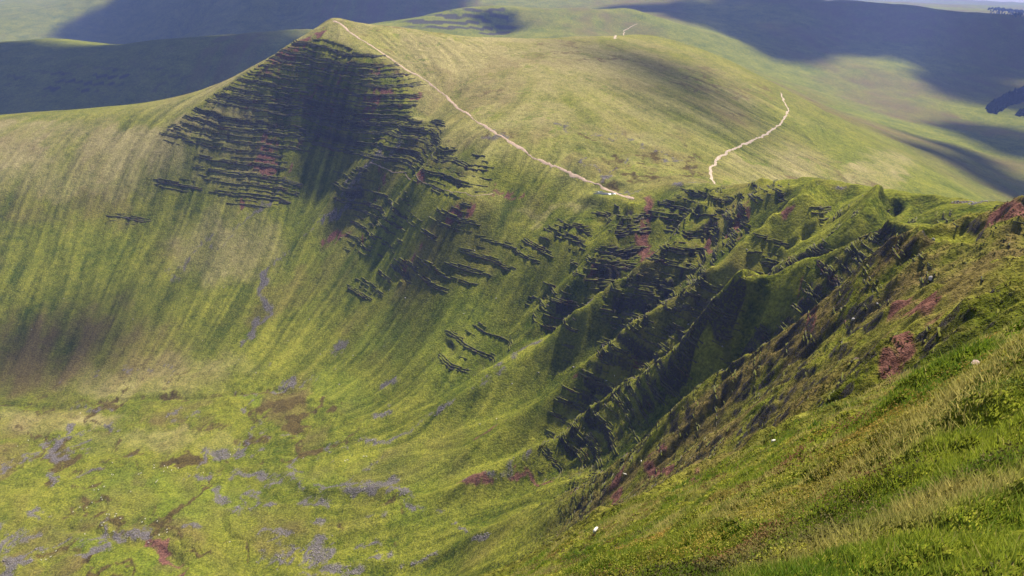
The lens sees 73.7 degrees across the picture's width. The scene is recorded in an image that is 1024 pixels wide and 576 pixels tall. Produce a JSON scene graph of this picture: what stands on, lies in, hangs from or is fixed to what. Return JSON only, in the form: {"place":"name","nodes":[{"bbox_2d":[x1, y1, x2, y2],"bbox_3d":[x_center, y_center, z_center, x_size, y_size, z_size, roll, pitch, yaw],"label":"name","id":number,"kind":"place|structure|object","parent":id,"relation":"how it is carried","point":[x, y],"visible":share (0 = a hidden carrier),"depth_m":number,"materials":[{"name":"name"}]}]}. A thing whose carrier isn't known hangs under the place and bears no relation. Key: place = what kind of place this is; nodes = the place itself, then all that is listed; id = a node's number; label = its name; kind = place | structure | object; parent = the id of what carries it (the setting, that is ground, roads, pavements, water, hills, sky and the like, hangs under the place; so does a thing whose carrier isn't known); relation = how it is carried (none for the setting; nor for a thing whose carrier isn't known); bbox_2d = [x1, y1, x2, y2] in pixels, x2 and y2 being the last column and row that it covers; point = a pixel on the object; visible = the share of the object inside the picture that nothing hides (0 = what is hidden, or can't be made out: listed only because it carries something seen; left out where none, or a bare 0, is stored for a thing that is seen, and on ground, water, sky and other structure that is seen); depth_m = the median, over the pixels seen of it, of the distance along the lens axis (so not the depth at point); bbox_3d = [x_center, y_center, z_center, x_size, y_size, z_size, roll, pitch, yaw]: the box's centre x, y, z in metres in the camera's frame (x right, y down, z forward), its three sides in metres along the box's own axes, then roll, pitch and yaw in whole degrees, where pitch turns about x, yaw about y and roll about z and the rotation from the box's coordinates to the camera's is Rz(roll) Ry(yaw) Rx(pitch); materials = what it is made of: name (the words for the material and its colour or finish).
{"place":"outdoors","nodes":[
{"label":"outdoors","id":0,"kind":"place"},
{"bbox_2d":[0,357,435,575],"bbox_3d":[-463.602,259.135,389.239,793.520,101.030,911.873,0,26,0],"label":"valley floor","id":1,"kind":"structure","parent":0,"point":[312,418],"depth_m":622.32,"materials":[{"name":"green plant"}]},
{"bbox_2d":[0,18,846,487],"bbox_3d":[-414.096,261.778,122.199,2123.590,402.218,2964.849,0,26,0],"label":"mountain","id":2,"kind":"structure","parent":0,"point":[84,278],"depth_m":870.03,"materials":[{"name":"green plant"}]},
{"bbox_2d":[333,21,633,199],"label":"footpath","id":3,"kind":"structure","parent":2,"relation":"on","point":[571,174],"depth_m":782.97,"materials":[{"name":"stone"}]},
{"bbox_2d":[0,122,994,575],"bbox_3d":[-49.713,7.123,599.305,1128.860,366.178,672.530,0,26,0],"label":"scree","id":4,"kind":"structure","parent":2,"relation":"on","point":[262,448],"depth_m":582.11,"materials":[{"name":"stone"}]},
{"bbox_2d":[106,39,1023,552],"bbox_3d":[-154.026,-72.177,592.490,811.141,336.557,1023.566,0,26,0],"label":"rock ledges","id":5,"kind":"object","parent":2,"relation":"on","point":[610,253],"visible":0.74,"depth_m":696.54,"materials":[{"name":"stone"}]},
{"bbox_2d":[709,92,788,183],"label":"footpath","id":6,"kind":"structure","parent":2,"relation":"on","point":[726,153],"depth_m":872.73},
{"bbox_2d":[370,162,493,195],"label":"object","id":7,"kind":"structure","parent":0,"point":[423,182],"depth_m":799.96,"materials":[{"name":"stone"}]},
{"bbox_2d":[0,0,1023,114],"bbox_3d":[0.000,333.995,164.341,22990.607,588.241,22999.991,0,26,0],"label":"hills","id":8,"kind":"structure","parent":0,"point":[55,55],"depth_m":2267.89,"materials":[{"name":"green plant"}]},
{"bbox_2d":[987,7,1023,16],"bbox_3d":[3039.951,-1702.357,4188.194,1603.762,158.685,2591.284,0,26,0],"label":"conifer wood","id":9,"kind":"object","parent":8,"relation":"on","point":[1020,12],"visible":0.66,"depth_m":4451.91,"materials":[{"name":"blue wood"}]},
{"bbox_2d":[593,192,622,194],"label":"water","id":10,"kind":"structure","parent":0,"point":[603,193],"depth_m":690.50,"materials":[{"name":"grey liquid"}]},
{"bbox_2d":[395,177,1023,575],"bbox_3d":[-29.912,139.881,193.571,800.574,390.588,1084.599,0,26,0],"label":"cirque headwall","id":11,"kind":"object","parent":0,"point":[439,505],"visible":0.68,"depth_m":413.52,"materials":[{"name":"green plant"}]},
{"bbox_2d":[467,197,1023,574],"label":"sedge tufts","id":12,"kind":"object","parent":11,"relation":"on","point":[974,308],"visible":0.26,"depth_m":215.29,"materials":[{"name":"green plant"}]},
{"bbox_2d":[511,315,1023,575],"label":"hillside","id":13,"kind":"structure","parent":0,"point":[979,409],"depth_m":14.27,"materials":[{"name":"green plant"}]},
{"bbox_2d":[515,331,1023,575],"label":"bilberry","id":14,"kind":"object","parent":13,"relation":"on","point":[844,446],"visible":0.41,"depth_m":18.57,"materials":[{"name":"green plant"}]},
{"bbox_2d":[527,381,1023,575],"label":"heather","id":15,"kind":"object","parent":13,"relation":"on","point":[717,562],"visible":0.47,"depth_m":12.05,"materials":[{"name":"green plant"}]},
{"bbox_2d":[601,0,1023,213],"bbox_3d":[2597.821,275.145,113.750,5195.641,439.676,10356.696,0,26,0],"label":"moor","id":16,"kind":"structure","parent":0,"point":[907,93],"depth_m":2390.58,"materials":[{"name":"green plant"}]},
{"bbox_2d":[985,86,1023,113],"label":"conifer wood","id":17,"kind":"object","parent":16,"relation":"on","point":[1003,101],"visible":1,"depth_m":2274.76,"materials":[{"name":"blue wood"}]},
{"bbox_2d":[1015,108,1023,115],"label":"conifer wood","id":18,"kind":"object","parent":16,"relation":"on","point":[1020,111],"visible":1,"depth_m":2120.51,"materials":[{"name":"blue wood"}]},
{"bbox_2d":[984,0,1023,2],"label":"sky","id":19,"kind":"structure","parent":0,"point":[984,0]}
]}

